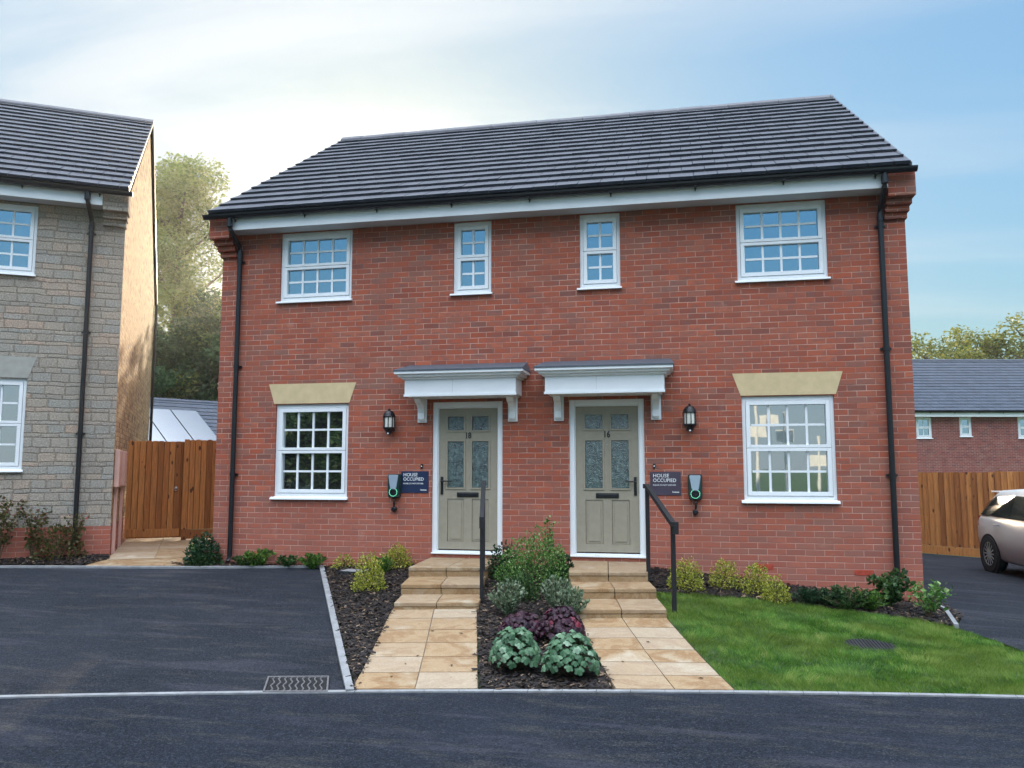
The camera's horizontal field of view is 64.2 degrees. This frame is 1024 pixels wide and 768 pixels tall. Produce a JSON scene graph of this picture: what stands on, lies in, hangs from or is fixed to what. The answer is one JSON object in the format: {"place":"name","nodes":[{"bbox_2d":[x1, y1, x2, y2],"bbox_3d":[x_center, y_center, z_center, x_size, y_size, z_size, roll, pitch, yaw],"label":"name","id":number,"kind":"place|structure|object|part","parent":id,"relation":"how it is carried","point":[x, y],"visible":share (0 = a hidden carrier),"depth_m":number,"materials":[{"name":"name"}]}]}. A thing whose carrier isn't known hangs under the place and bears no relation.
{"place":"outdoors","nodes":[
{"label":"outdoors","id":0,"kind":"place"},
{"bbox_2d":[109,537,210,559],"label":"path","id":1,"kind":"structure","parent":0,"point":[148,548],"depth_m":13.29,"materials":[{"name":"stone"}]},
{"bbox_2d":[0,568,344,694],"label":"parking bay","id":2,"kind":"object","parent":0,"point":[90,630],"visible":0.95,"depth_m":7.95,"materials":[{"name":"grey asphalt"}]},
{"bbox_2d":[263,676,328,691],"bbox_3d":[-1.642,2.307,6.233,0.547,0.060,0.393,0,-6,-2],"label":"drain grate","id":3,"kind":"object","parent":2,"relation":"on","point":[296,683],"visible":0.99,"depth_m":6.24,"materials":[{"name":"grey metal"}]},
{"bbox_2d":[182,531,220,566],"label":"shrub","id":4,"kind":"object","parent":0,"point":[205,548],"visible":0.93,"depth_m":11.45,"materials":[{"name":"green plant"}]},
{"bbox_2d":[355,608,477,689],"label":"path","id":5,"kind":"structure","parent":0,"point":[402,639],"depth_m":7.06,"materials":[{"name":"stone"}]},
{"bbox_2d":[0,529,1022,690],"bbox_3d":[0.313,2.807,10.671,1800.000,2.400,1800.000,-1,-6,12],"label":"ground","id":6,"kind":"structure","parent":0,"point":[611,687],"depth_m":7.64,"materials":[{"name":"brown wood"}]},
{"bbox_2d":[0,559,93,565],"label":"planting bed","id":7,"kind":"object","parent":6,"relation":"on","point":[50,562],"visible":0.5,"depth_m":11.50,"materials":[{"name":"soil"}]},
{"bbox_2d":[0,495,27,557],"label":"shrub","id":8,"kind":"object","parent":7,"relation":"on","point":[9,524],"visible":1,"depth_m":11.76,"materials":[{"name":"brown plant"}]},
{"bbox_2d":[18,504,52,559],"bbox_3d":[-6.942,2.149,11.869,0.520,0.833,0.386,-5,-8,39],"label":"shrub","id":9,"kind":"object","parent":7,"relation":"on","point":[30,538],"visible":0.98,"depth_m":11.84,"materials":[{"name":"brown plant"}]},
{"bbox_2d":[29,521,88,561],"bbox_3d":[-6.663,2.310,12.009,0.812,0.609,0.803,-1,-6,12],"label":"shrub","id":10,"kind":"object","parent":7,"relation":"on","point":[54,531],"visible":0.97,"depth_m":11.90,"materials":[{"name":"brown plant"}]},
{"bbox_2d":[64,513,89,555],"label":"shrub","id":11,"kind":"object","parent":7,"relation":"on","point":[81,523],"visible":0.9,"depth_m":12.05,"materials":[{"name":"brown plant"}]},
{"bbox_2d":[0,99,157,559],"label":"stone house","id":12,"kind":"structure","parent":6,"relation":"on","point":[78,284],"depth_m":12.52,"materials":[{"name":"stone"}]},
{"bbox_2d":[0,378,26,471],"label":"window","id":13,"kind":"structure","parent":12,"relation":"in","point":[12,391],"depth_m":12.14,"materials":[{"name":"white plastic"}]},
{"bbox_2d":[0,203,38,276],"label":"window","id":14,"kind":"structure","parent":12,"relation":"in","point":[18,223],"depth_m":12.40,"materials":[{"name":"white plastic"}]},
{"bbox_2d":[111,449,127,554],"bbox_3d":[-6.375,1.892,13.266,0.076,1.620,1.440,2,-6,-21],"label":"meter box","id":15,"kind":"object","parent":12,"relation":"attached to","point":[120,469],"visible":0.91,"depth_m":12.78,"materials":[{"name":"pink plastic"}]},
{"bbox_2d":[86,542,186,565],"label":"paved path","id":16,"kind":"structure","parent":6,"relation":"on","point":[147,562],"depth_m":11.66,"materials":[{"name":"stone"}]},
{"bbox_2d":[0,565,322,568],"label":"parking kerb","id":17,"kind":"structure","parent":6,"relation":"on","point":[138,567],"depth_m":11.24,"materials":[{"name":"concrete"}]},
{"bbox_2d":[148,397,217,441],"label":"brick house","id":18,"kind":"structure","parent":6,"relation":"on","point":[176,420],"depth_m":32.76,"materials":[{"name":"tile"}]},
{"bbox_2d":[150,324,218,400],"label":"broadleaf tree","id":19,"kind":"object","parent":6,"relation":"on","point":[160,376],"visible":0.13,"depth_m":42.25,"materials":[{"name":"green plant"}]},
{"bbox_2d":[152,286,221,399],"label":"broadleaf tree","id":20,"kind":"object","parent":6,"relation":"on","point":[196,320],"visible":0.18,"depth_m":42.90,"materials":[{"name":"green plant"}]},
{"bbox_2d":[152,152,231,399],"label":"poplar tree","id":21,"kind":"object","parent":6,"relation":"on","point":[183,184],"visible":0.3,"depth_m":46.15,"materials":[{"name":"green plant"}]},
{"bbox_2d":[181,439,215,539],"bbox_3d":[-4.824,2.086,15.452,2.615,2.040,0.128,2,-6,-21],"label":"fence panel","id":22,"kind":"object","parent":6,"relation":"on","point":[198,487],"visible":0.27,"depth_m":15.05,"materials":[{"name":"brown wood"}]},
{"bbox_2d":[124,441,184,538],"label":"garden gate","id":23,"kind":"structure","parent":22,"relation":"attached to","point":[154,491],"depth_m":14.78,"materials":[{"name":"wood"}]},
{"bbox_2d":[203,328,220,366],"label":"woodland","id":24,"kind":"object","parent":6,"relation":"on","point":[216,342],"depth_m":41.95,"materials":[{"name":"green plant"}]},
{"bbox_2d":[208,563,408,682],"bbox_3d":[-1.860,2.473,9.616,2.790,0.367,6.666,4,-7,-33],"label":"planting bed","id":25,"kind":"object","parent":6,"relation":"on","point":[364,641],"visible":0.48,"depth_m":8.55,"materials":[{"name":"soil"}]},
{"bbox_2d":[188,551,224,565],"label":"shrub","id":26,"kind":"object","parent":25,"relation":"on","point":[200,558],"visible":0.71,"depth_m":11.42,"materials":[{"name":"green plant"}]},
{"bbox_2d":[231,555,255,565],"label":"shrub","id":27,"kind":"object","parent":25,"relation":"on","point":[241,561],"visible":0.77,"depth_m":11.33,"materials":[{"name":"green plant"}]},
{"bbox_2d":[238,548,275,565],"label":"shrub","id":28,"kind":"object","parent":25,"relation":"on","point":[261,557],"visible":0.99,"depth_m":11.26,"materials":[{"name":"green plant"}]},
{"bbox_2d":[275,554,298,566],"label":"shrub","id":29,"kind":"object","parent":25,"relation":"on","point":[291,560],"visible":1,"depth_m":11.25,"materials":[{"name":"green plant"}]},
{"bbox_2d":[296,552,326,568],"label":"shrub","id":30,"kind":"object","parent":25,"relation":"on","point":[311,562],"visible":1,"depth_m":11.12,"materials":[{"name":"green plant"}]},
{"bbox_2d":[331,553,355,568],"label":"shrub","id":31,"kind":"object","parent":25,"relation":"on","point":[345,558],"visible":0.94,"depth_m":11.09,"materials":[{"name":"yellow plant"}]},
{"bbox_2d":[338,569,369,574],"bbox_3d":[-2.061,2.463,10.719,0.360,0.040,0.260,-2,-6,22],"label":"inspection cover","id":32,"kind":"object","parent":25,"relation":"on","point":[348,571],"visible":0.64,"depth_m":10.65,"materials":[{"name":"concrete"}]},
{"bbox_2d":[350,551,387,591],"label":"shrub","id":33,"kind":"object","parent":25,"relation":"on","point":[369,577],"visible":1,"depth_m":9.60,"materials":[{"name":"yellow plant"}]},
{"bbox_2d":[371,556,394,573],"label":"shrub","id":34,"kind":"object","parent":25,"relation":"on","point":[388,563],"visible":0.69,"depth_m":10.55,"materials":[{"name":"green plant"}]},
{"bbox_2d":[380,541,416,568],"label":"shrub","id":35,"kind":"object","parent":25,"relation":"on","point":[396,560],"visible":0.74,"depth_m":10.90,"materials":[{"name":"yellow plant"}]},
{"bbox_2d":[319,565,353,690],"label":"parking kerb","id":36,"kind":"structure","parent":6,"relation":"on","point":[345,671],"depth_m":7.53,"materials":[{"name":"concrete"}]},
{"bbox_2d":[394,557,498,612],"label":"entrance steps","id":37,"kind":"structure","parent":6,"relation":"on","point":[434,583],"depth_m":9.19,"materials":[{"name":"stone"}]},
{"bbox_2d":[479,480,487,602],"bbox_3d":[-0.337,1.815,9.435,0.119,1.376,1.210,0,-6,-1],"label":"handrail","id":38,"kind":"object","parent":37,"relation":"on","point":[482,570],"visible":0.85,"depth_m":8.95,"materials":[{"name":"black metal"}]},
{"bbox_2d":[0,689,1023,698],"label":"kerb","id":39,"kind":"structure","parent":6,"relation":"on","point":[533,691],"depth_m":6.03,"materials":[{"name":"concrete"}]},
{"bbox_2d":[478,566,611,688],"bbox_3d":[0.193,2.341,8.457,1.113,0.388,4.678,0,-6,0],"label":"planting bed","id":40,"kind":"object","parent":6,"relation":"on","point":[523,669],"visible":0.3,"depth_m":6.63,"materials":[{"name":"soil"}]},
{"bbox_2d":[485,539,518,578],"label":"shrub","id":41,"kind":"object","parent":40,"relation":"on","point":[496,550],"visible":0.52,"depth_m":10.13,"materials":[{"name":"green plant"}]},
{"bbox_2d":[486,578,527,615],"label":"shrub","id":42,"kind":"object","parent":40,"relation":"on","point":[507,605],"visible":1,"depth_m":8.35,"materials":[{"name":"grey plant"}]},
{"bbox_2d":[488,626,542,670],"bbox_3d":[0.025,2.151,6.624,0.434,0.358,0.432,-1,-6,12],"label":"heuchera plant","id":43,"kind":"object","parent":40,"relation":"on","point":[518,650],"visible":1,"depth_m":6.52,"materials":[{"name":"green plant"}]},
{"bbox_2d":[498,571,542,603],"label":"shrub","id":44,"kind":"object","parent":40,"relation":"on","point":[532,591],"visible":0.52,"depth_m":8.98,"materials":[{"name":"green plant"}]},
{"bbox_2d":[498,610,546,640],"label":"heuchera plant","id":45,"kind":"object","parent":40,"relation":"on","point":[521,618],"visible":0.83,"depth_m":7.42,"materials":[{"name":"purple plant"}]},
{"bbox_2d":[492,525,568,589],"bbox_3d":[0.254,2.043,9.773,0.980,0.742,0.985,-1,-6,12],"label":"shrub","id":46,"kind":"object","parent":40,"relation":"on","point":[538,558],"visible":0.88,"depth_m":9.68,"materials":[{"name":"green plant"}]},
{"bbox_2d":[544,515,558,563],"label":"shrub","id":47,"kind":"object","parent":40,"relation":"on","point":[550,531],"visible":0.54,"depth_m":10.13,"materials":[{"name":"green plant"}]},
{"bbox_2d":[540,574,572,607],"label":"shrub","id":48,"kind":"object","parent":40,"relation":"on","point":[553,585],"visible":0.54,"depth_m":8.36,"materials":[{"name":"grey plant"}]},
{"bbox_2d":[536,605,585,638],"bbox_3d":[0.447,2.193,7.463,0.455,0.327,0.458,-1,-6,12],"label":"heuchera plant","id":49,"kind":"object","parent":40,"relation":"on","point":[562,618],"visible":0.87,"depth_m":7.36,"materials":[{"name":"purple plant"}]},
{"bbox_2d":[548,551,574,579],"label":"shrub","id":50,"kind":"object","parent":40,"relation":"on","point":[568,559],"visible":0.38,"depth_m":9.85,"materials":[{"name":"green plant"}]},
{"bbox_2d":[550,586,589,614],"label":"shrub","id":51,"kind":"object","parent":40,"relation":"on","point":[574,598],"visible":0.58,"depth_m":8.12,"materials":[{"name":"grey plant"}]},
{"bbox_2d":[540,629,600,676],"bbox_3d":[0.463,2.133,6.469,0.476,0.378,0.482,-1,-6,12],"label":"heuchera plant","id":52,"kind":"object","parent":40,"relation":"on","point":[573,661],"visible":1,"depth_m":6.35,"materials":[{"name":"green plant"}]},
{"bbox_2d":[202,94,923,602],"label":"brick house","id":53,"kind":"structure","parent":6,"relation":"on","point":[564,322],"depth_m":10.93,"materials":[{"name":"red brick"}]},
{"bbox_2d":[269,404,348,499],"bbox_3d":[-2.842,0.955,11.550,1.165,1.342,0.145,-1,-6,12],"label":"window","id":54,"kind":"structure","parent":53,"relation":"in","point":[312,439],"depth_m":11.59,"materials":[{"name":"white plastic"}]},
{"bbox_2d":[276,230,352,303],"bbox_3d":[-2.837,-1.694,11.826,1.165,1.047,0.145,-1,-6,12],"label":"window","id":55,"kind":"structure","parent":53,"relation":"in","point":[317,266],"depth_m":11.86,"materials":[{"name":"white plastic"}]},
{"bbox_2d":[383,408,395,434],"bbox_3d":[-1.685,0.515,11.225,0.176,0.370,0.201,-1,-6,12],"label":"wall lantern","id":56,"kind":"object","parent":53,"relation":"attached to","point":[389,416],"depth_m":11.15,"materials":[{"name":"black plastic"}]},
{"bbox_2d":[388,474,401,511],"bbox_3d":[-1.610,1.486,11.155,0.176,0.511,0.106,-1,-6,12],"label":"car charger","id":57,"kind":"object","parent":53,"relation":"attached to","point":[394,485],"visible":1,"depth_m":11.12,"materials":[{"name":"grey plastic"}]},
{"bbox_2d":[401,471,428,492],"bbox_3d":[-1.331,1.340,11.161,0.395,0.294,0.012,-1,-6,12],"label":"house sign","id":58,"kind":"object","parent":53,"relation":"attached to","point":[415,481],"visible":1,"depth_m":11.16,"materials":[{"name":"blue plastic"}]},
{"bbox_2d":[438,408,497,549],"bbox_3d":[-0.596,1.282,11.088,0.819,1.896,0.143,-1,-6,12],"label":"door","id":59,"kind":"structure","parent":53,"relation":"in","point":[465,464],"depth_m":11.09,"materials":[{"name":"beige wood"}]},
{"bbox_2d":[450,221,492,295],"bbox_3d":[-0.554,-1.743,11.353,0.597,1.047,0.145,-1,-6,12],"label":"window","id":60,"kind":"structure","parent":53,"relation":"in","point":[472,240],"depth_m":11.38,"materials":[{"name":"white plastic"}]},
{"bbox_2d":[577,213,621,290],"bbox_3d":[1.175,-1.781,10.994,0.597,1.047,0.145,-1,-6,12],"label":"window","id":61,"kind":"structure","parent":53,"relation":"in","point":[599,233],"depth_m":11.02,"materials":[{"name":"white plastic"}]},
{"bbox_2d":[576,406,639,552],"bbox_3d":[1.249,1.242,10.705,0.819,1.896,0.143,-1,-6,12],"label":"door","id":62,"kind":"structure","parent":53,"relation":"in","point":[608,488],"depth_m":10.70,"materials":[{"name":"beige wood"}]},
{"bbox_2d":[650,472,680,494],"bbox_3d":[1.970,1.277,10.476,0.388,0.299,0.012,-1,-6,12],"label":"house sign","id":63,"kind":"object","parent":53,"relation":"attached to","point":[665,483],"visible":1,"depth_m":10.47,"materials":[{"name":"blue plastic"}]},
{"bbox_2d":[683,403,696,431],"bbox_3d":[2.265,0.429,10.406,0.176,0.370,0.201,-1,-6,12],"label":"wall lantern","id":64,"kind":"object","parent":53,"relation":"attached to","point":[689,417],"depth_m":10.34,"materials":[{"name":"black plastic"}]},
{"bbox_2d":[688,474,701,514],"bbox_3d":[2.321,1.400,10.340,0.176,0.511,0.106,-1,-6,12],"label":"car charger","id":65,"kind":"object","parent":53,"relation":"attached to","point":[695,487],"visible":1,"depth_m":10.31,"materials":[{"name":"grey plastic"}]},
{"bbox_2d":[735,200,830,283],"bbox_3d":[3.458,-1.830,10.521,1.165,1.047,0.145,-1,-6,12],"label":"window","id":66,"kind":"structure","parent":53,"relation":"in","point":[786,241],"depth_m":10.55,"materials":[{"name":"white plastic"}]},
{"bbox_2d":[741,395,840,503],"bbox_3d":[3.462,0.818,10.243,1.165,1.342,0.145,-1,-6,12],"label":"window","id":67,"kind":"structure","parent":53,"relation":"in","point":[789,456],"depth_m":10.27,"materials":[{"name":"white plastic"}]},
{"bbox_2d":[569,560,666,617],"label":"entrance steps","id":68,"kind":"structure","parent":6,"relation":"on","point":[627,590],"depth_m":8.86,"materials":[{"name":"stone"}]},
{"bbox_2d":[643,484,678,612],"bbox_3d":[1.629,1.794,8.972,0.125,1.361,1.266,1,-6,-5],"label":"handrail","id":69,"kind":"object","parent":68,"relation":"on","point":[671,521],"visible":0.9,"depth_m":8.78,"materials":[{"name":"black metal"}]},
{"bbox_2d":[650,568,961,625],"bbox_3d":[3.327,2.431,9.455,3.490,0.379,1.614,-1,-6,12],"label":"planting bed","id":70,"kind":"object","parent":6,"relation":"on","point":[721,593],"visible":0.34,"depth_m":9.40,"materials":[{"name":"soil"}]},
{"bbox_2d":[666,556,705,592],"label":"shrub","id":71,"kind":"object","parent":70,"relation":"on","point":[685,578],"visible":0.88,"depth_m":9.43,"materials":[{"name":"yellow plant"}]},
{"bbox_2d":[708,557,743,589],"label":"shrub","id":72,"kind":"object","parent":70,"relation":"on","point":[725,575],"visible":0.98,"depth_m":9.63,"materials":[{"name":"green plant"}]},
{"bbox_2d":[739,560,774,596],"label":"shrub","id":73,"kind":"object","parent":70,"relation":"on","point":[756,586],"visible":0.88,"depth_m":9.40,"materials":[{"name":"yellow plant"}]},
{"bbox_2d":[760,574,791,604],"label":"shrub","id":74,"kind":"object","parent":70,"relation":"on","point":[775,590],"visible":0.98,"depth_m":9.06,"materials":[{"name":"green plant"}]},
{"bbox_2d":[789,586,828,604],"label":"shrub","id":75,"kind":"object","parent":70,"relation":"on","point":[806,596],"visible":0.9,"depth_m":9.04,"materials":[{"name":"green plant"}]},
{"bbox_2d":[815,586,849,606],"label":"shrub","id":76,"kind":"object","parent":70,"relation":"on","point":[832,595],"visible":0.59,"depth_m":8.98,"materials":[{"name":"green plant"}]},
{"bbox_2d":[819,584,877,610],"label":"shrub","id":77,"kind":"object","parent":70,"relation":"on","point":[852,601],"visible":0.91,"depth_m":8.89,"materials":[{"name":"green plant"}]},
{"bbox_2d":[854,588,889,610],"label":"shrub","id":78,"kind":"object","parent":70,"relation":"on","point":[874,601],"visible":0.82,"depth_m":8.91,"materials":[{"name":"green plant"}]},
{"bbox_2d":[866,567,915,607],"bbox_3d":[4.324,2.307,9.224,0.443,0.495,0.521,2,-6,-15],"label":"shrub","id":79,"kind":"object","parent":70,"relation":"on","point":[892,584],"visible":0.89,"depth_m":9.18,"materials":[{"name":"green plant"}]},
{"bbox_2d":[907,579,955,617],"bbox_3d":[4.470,2.331,8.823,0.458,0.410,0.469,0,-6,0],"label":"shrub","id":80,"kind":"object","parent":70,"relation":"on","point":[929,605],"visible":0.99,"depth_m":8.77,"materials":[{"name":"green plant"}]},
{"bbox_2d":[911,324,978,358],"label":"broadleaf tree","id":81,"kind":"object","parent":6,"relation":"on","point":[917,344],"visible":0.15,"depth_m":59.99,"materials":[{"name":"green plant"}]},
{"bbox_2d":[938,605,958,627],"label":"driveway kerb","id":82,"kind":"structure","parent":6,"relation":"on","point":[951,618],"depth_m":8.79,"materials":[{"name":"concrete"}]},
{"bbox_2d":[918,472,995,556],"bbox_3d":[9.577,2.909,17.735,0.138,2.030,1.844,5,-8,-39],"label":"fence panel","id":83,"kind":"object","parent":6,"relation":"on","point":[953,505],"visible":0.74,"depth_m":17.69,"materials":[{"name":"brown wood"}]},
{"bbox_2d":[929,326,994,358],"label":"broadleaf tree","id":84,"kind":"object","parent":6,"relation":"on","point":[967,343],"visible":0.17,"depth_m":62.97,"materials":[{"name":"green plant"}]},
{"bbox_2d":[912,359,1023,472],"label":"brick house","id":85,"kind":"structure","parent":6,"relation":"on","point":[969,415],"depth_m":38.02,"materials":[{"name":"red brick"}]},
{"bbox_2d":[916,417,932,438],"bbox_3d":[19.158,2.047,38.016,0.784,1.009,0.145,0,-6,0],"label":"window","id":86,"kind":"structure","parent":85,"relation":"in","point":[923,424],"depth_m":38.05,"materials":[{"name":"white plastic"}]},
{"bbox_2d":[959,417,972,436],"bbox_3d":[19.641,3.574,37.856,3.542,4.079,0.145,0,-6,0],"label":"window","id":87,"kind":"structure","parent":85,"relation":"in","point":[964,422],"depth_m":38.05,"materials":[{"name":"white plastic"}]},
{"bbox_2d":[1017,417,1023,438],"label":"window","id":88,"kind":"structure","parent":85,"relation":"in","point":[1020,419],"depth_m":38.05,"materials":[{"name":"white plastic"}]},
{"bbox_2d":[967,327,1023,358],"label":"broadleaf tree","id":89,"kind":"object","parent":6,"relation":"on","point":[996,353],"visible":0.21,"depth_m":62.20,"materials":[{"name":"green plant"}]},
{"bbox_2d":[979,310,1023,358],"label":"broadleaf tree","id":90,"kind":"object","parent":6,"relation":"on","point":[1010,343],"visible":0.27,"depth_m":60.72,"materials":[{"name":"green plant"}]},
{"bbox_2d":[994,471,1023,494],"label":"fence panel","id":91,"kind":"object","parent":6,"relation":"on","point":[1009,480],"visible":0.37,"depth_m":16.87,"materials":[{"name":"brown wood"}]},
{"bbox_2d":[0,693,1023,767],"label":"road","id":92,"kind":"structure","parent":0,"point":[514,730],"depth_m":5.16,"materials":[{"name":"grey asphalt"}]},
{"bbox_2d":[0,0,1023,358],"label":"sky","id":93,"kind":"structure","parent":0,"point":[260,88],"materials":[{"name":"blue"}]},
{"bbox_2d":[578,618,733,692],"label":"path","id":94,"kind":"structure","parent":0,"point":[679,661],"depth_m":6.95,"materials":[{"name":"stone"}]},
{"bbox_2d":[656,591,1023,694],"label":"lawn","id":95,"kind":"structure","parent":0,"point":[716,656],"depth_m":7.04,"materials":[{"name":"green plant"}]},
{"bbox_2d":[843,638,896,652],"bbox_3d":[3.267,2.388,7.425,0.500,0.037,0.500,1,-3,12],"label":"drain cover","id":96,"kind":"object","parent":95,"relation":"on","point":[873,644],"visible":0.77,"depth_m":7.45,"materials":[{"name":"metal"}]},
{"bbox_2d":[922,553,1023,650],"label":"driveway","id":97,"kind":"structure","parent":0,"point":[989,605],"depth_m":11.49,"materials":[{"name":"grey asphalt"}]},
{"bbox_2d":[978,489,1023,572],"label":"parked car","id":98,"kind":"object","parent":97,"relation":"on","point":[1001,527],"visible":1,"depth_m":14.35,"materials":[{"name":"silver metal"}]},
{"bbox_3d":[8.744,2.231,14.994,0.170,0.344,0.340,-1,-6,6],"label":"side window","id":99,"kind":"part","parent":98,"relation":"part of","materials":[{"name":"glass"}]},
{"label":"side window","id":100,"kind":"part","parent":98,"relation":"part of","materials":[{"name":"black glass"}]},
{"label":"side window","id":101,"kind":"part","parent":98,"relation":"part of","materials":[{"name":"black glass"}]}
]}

